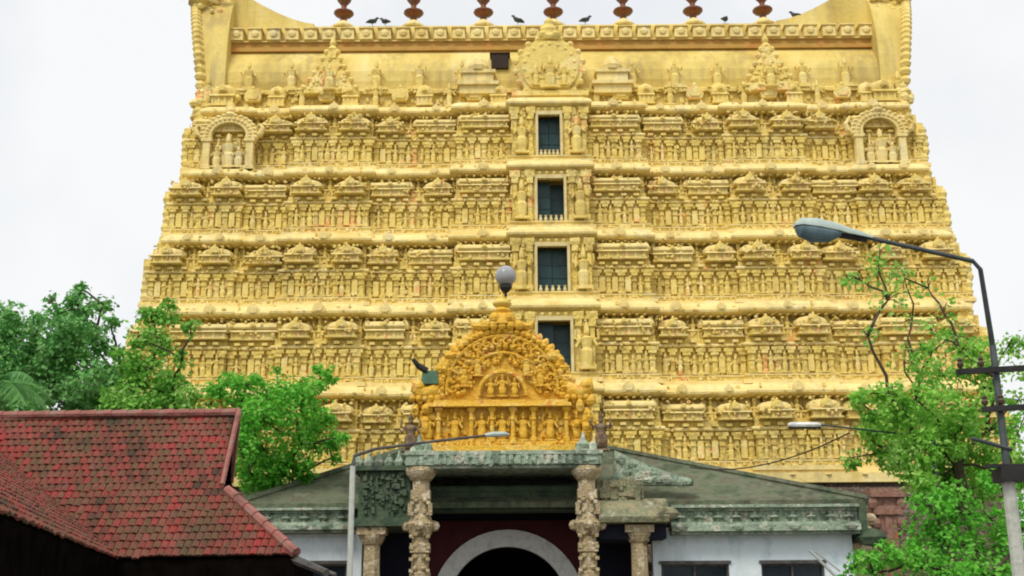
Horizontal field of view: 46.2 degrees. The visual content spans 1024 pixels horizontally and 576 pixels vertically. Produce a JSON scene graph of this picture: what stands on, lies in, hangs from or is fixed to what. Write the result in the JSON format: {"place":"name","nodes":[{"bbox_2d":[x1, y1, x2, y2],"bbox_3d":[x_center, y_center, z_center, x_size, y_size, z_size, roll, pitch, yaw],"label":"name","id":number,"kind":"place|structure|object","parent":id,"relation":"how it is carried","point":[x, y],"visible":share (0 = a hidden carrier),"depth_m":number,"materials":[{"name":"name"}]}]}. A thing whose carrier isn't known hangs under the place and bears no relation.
{"place":"outdoors","nodes":[
{"label":"outdoors","id":0,"kind":"place"},
{"bbox_2d":[0,408,336,575],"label":"tiled house","id":1,"kind":"structure","parent":0,"point":[138,492],"depth_m":26.61,"materials":[{"name":"tile"}]},
{"bbox_2d":[0,0,1023,536],"label":"sky","id":2,"kind":"structure","parent":0,"point":[96,95],"materials":[{"name":"white"}]},
{"bbox_2d":[123,0,1020,575],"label":"temple tower","id":3,"kind":"structure","parent":0,"point":[367,212],"depth_m":54.63,"materials":[{"name":"gold metal"}]},
{"bbox_2d":[366,17,379,25],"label":"pigeon","id":4,"kind":"object","parent":3,"relation":"on","point":[372,21],"visible":1,"depth_m":60.84,"materials":[{"name":"grey"}]},
{"bbox_2d":[380,18,390,25],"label":"pigeon","id":5,"kind":"object","parent":3,"relation":"on","point":[385,21],"visible":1,"depth_m":60.83,"materials":[{"name":"grey"}]},
{"bbox_2d":[512,15,524,22],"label":"pigeon","id":6,"kind":"object","parent":3,"relation":"on","point":[518,20],"visible":1,"depth_m":60.85,"materials":[{"name":"grey"}]},
{"bbox_2d":[579,15,591,22],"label":"pigeon","id":7,"kind":"object","parent":3,"relation":"on","point":[585,19],"visible":1,"depth_m":60.84,"materials":[{"name":"grey"}]},
{"bbox_2d":[788,11,800,16],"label":"pigeon","id":8,"kind":"object","parent":3,"relation":"on","point":[793,14],"visible":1,"depth_m":60.92,"materials":[{"name":"grey"}]},
{"bbox_2d":[862,488,906,575],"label":"stone pillar","id":9,"kind":"structure","parent":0,"point":[886,507],"depth_m":42.04,"materials":[{"name":"pink stone"}]},
{"label":"ground","id":10,"kind":"structure","parent":0,"visible":0},
{"bbox_2d":[0,369,52,410],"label":"palm tree","id":11,"kind":"object","parent":10,"relation":"on","point":[13,385],"visible":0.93,"depth_m":37.47,"materials":[{"name":"green plant"}]},
{"bbox_2d":[0,280,147,411],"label":"tree","id":12,"kind":"object","parent":10,"relation":"on","point":[49,362],"visible":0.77,"depth_m":44.96,"materials":[{"name":"green plant"}]},
{"bbox_2d":[95,297,208,409],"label":"tree","id":13,"kind":"object","parent":10,"relation":"on","point":[166,393],"visible":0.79,"depth_m":42.66,"materials":[{"name":"green plant"}]},
{"bbox_2d":[200,363,352,534],"bbox_3d":[-7.752,7.329,39.617,5.186,10.327,4.459,0,-15,0],"label":"tree","id":14,"kind":"object","parent":10,"relation":"on","point":[260,410],"visible":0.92,"depth_m":39.78,"materials":[{"name":"green plant"}]},
{"bbox_2d":[347,431,509,575],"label":"street lamp","id":15,"kind":"object","parent":10,"relation":"on","point":[351,516],"visible":1,"depth_m":32.77,"materials":[{"name":"grey metal"}]},
{"bbox_2d":[354,432,693,575],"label":"entrance porch","id":16,"kind":"object","parent":10,"relation":"on","point":[617,524],"visible":0.98,"depth_m":38.04,"materials":[{"name":"beige stone"}]},
{"bbox_2d":[400,413,421,452],"bbox_3d":[-3.214,4.588,38.045,0.687,1.265,0.279,0,-15,0],"label":"guardian statue","id":17,"kind":"object","parent":16,"relation":"on","point":[410,429],"visible":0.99,"depth_m":38.00,"materials":[{"name":"brown stone"}]},
{"bbox_2d":[409,292,596,450],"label":"arched pediment","id":18,"kind":"structure","parent":16,"relation":"on","point":[501,369],"depth_m":39.06,"materials":[{"name":"gold metal"}]},
{"bbox_2d":[412,358,441,386],"bbox_3d":[-2.766,3.112,39.243,1.040,1.595,0.606,0,-15,0],"label":"floodlight","id":19,"kind":"object","parent":18,"relation":"attached to","point":[429,378],"visible":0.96,"depth_m":39.17,"materials":[{"name":"green paint"}]},
{"bbox_2d":[495,265,515,296],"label":"globe lamp","id":20,"kind":"object","parent":18,"relation":"on","point":[505,276],"visible":1,"depth_m":40.27,"materials":[{"name":"white glass"}]},
{"bbox_2d":[590,411,611,451],"bbox_3d":[2.831,4.538,38.042,0.691,1.272,0.291,0,-15,0],"label":"guardian statue","id":21,"kind":"object","parent":16,"relation":"on","point":[601,436],"visible":0.99,"depth_m":37.98,"materials":[{"name":"brown stone"}]},
{"bbox_2d":[689,432,849,469],"bbox_3d":[6.523,4.451,31.854,0.033,0.638,10.051,3,-16,-12],"label":"overhead wire","id":22,"kind":"object","parent":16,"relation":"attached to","point":[778,460],"visible":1,"depth_m":30.49,"materials":[{"name":"black metal"}]},
{"bbox_2d":[243,445,886,575],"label":"entrance hall","id":23,"kind":"structure","parent":10,"relation":"on","point":[733,523],"depth_m":38.49,"materials":[{"name":"stone"}]},
{"bbox_2d":[311,561,346,575],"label":"window","id":24,"kind":"structure","parent":23,"relation":"in","point":[340,567],"depth_m":38.46,"materials":[{"name":"black glass"}]},
{"bbox_2d":[659,560,730,575],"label":"window","id":25,"kind":"structure","parent":23,"relation":"in","point":[668,568],"depth_m":38.44,"materials":[{"name":"black glass"}]},
{"bbox_2d":[759,560,825,575],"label":"window","id":26,"kind":"structure","parent":23,"relation":"in","point":[793,567],"depth_m":38.44,"materials":[{"name":"black glass"}]},
{"bbox_2d":[809,549,839,575],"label":"metal handrail","id":27,"kind":"object","parent":10,"relation":"on","point":[822,562],"visible":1,"depth_m":35.85,"materials":[{"name":"grey metal"}]},
{"bbox_2d":[852,513,876,575],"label":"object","id":28,"kind":"structure","parent":10,"relation":"on","point":[871,518],"depth_m":40.01,"materials":[{"name":"beige stone"}]},
{"bbox_2d":[793,218,1023,575],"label":"utility pole","id":29,"kind":"object","parent":10,"relation":"on","point":[1007,474],"visible":1,"depth_m":19.85,"materials":[{"name":"metal"}]},
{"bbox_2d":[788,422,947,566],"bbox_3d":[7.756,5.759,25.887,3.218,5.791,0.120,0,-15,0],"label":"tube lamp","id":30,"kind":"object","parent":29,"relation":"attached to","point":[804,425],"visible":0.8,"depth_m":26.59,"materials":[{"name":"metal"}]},
{"bbox_2d":[835,244,1023,575],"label":"tree","id":31,"kind":"object","parent":10,"relation":"on","point":[944,431],"visible":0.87,"depth_m":26.81,"materials":[{"name":"green plant"}]},
{"bbox_2d":[836,468,1023,575],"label":"tree","id":32,"kind":"object","parent":10,"relation":"on","point":[913,559],"visible":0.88,"depth_m":24.71,"materials":[{"name":"green plant"}]}
]}

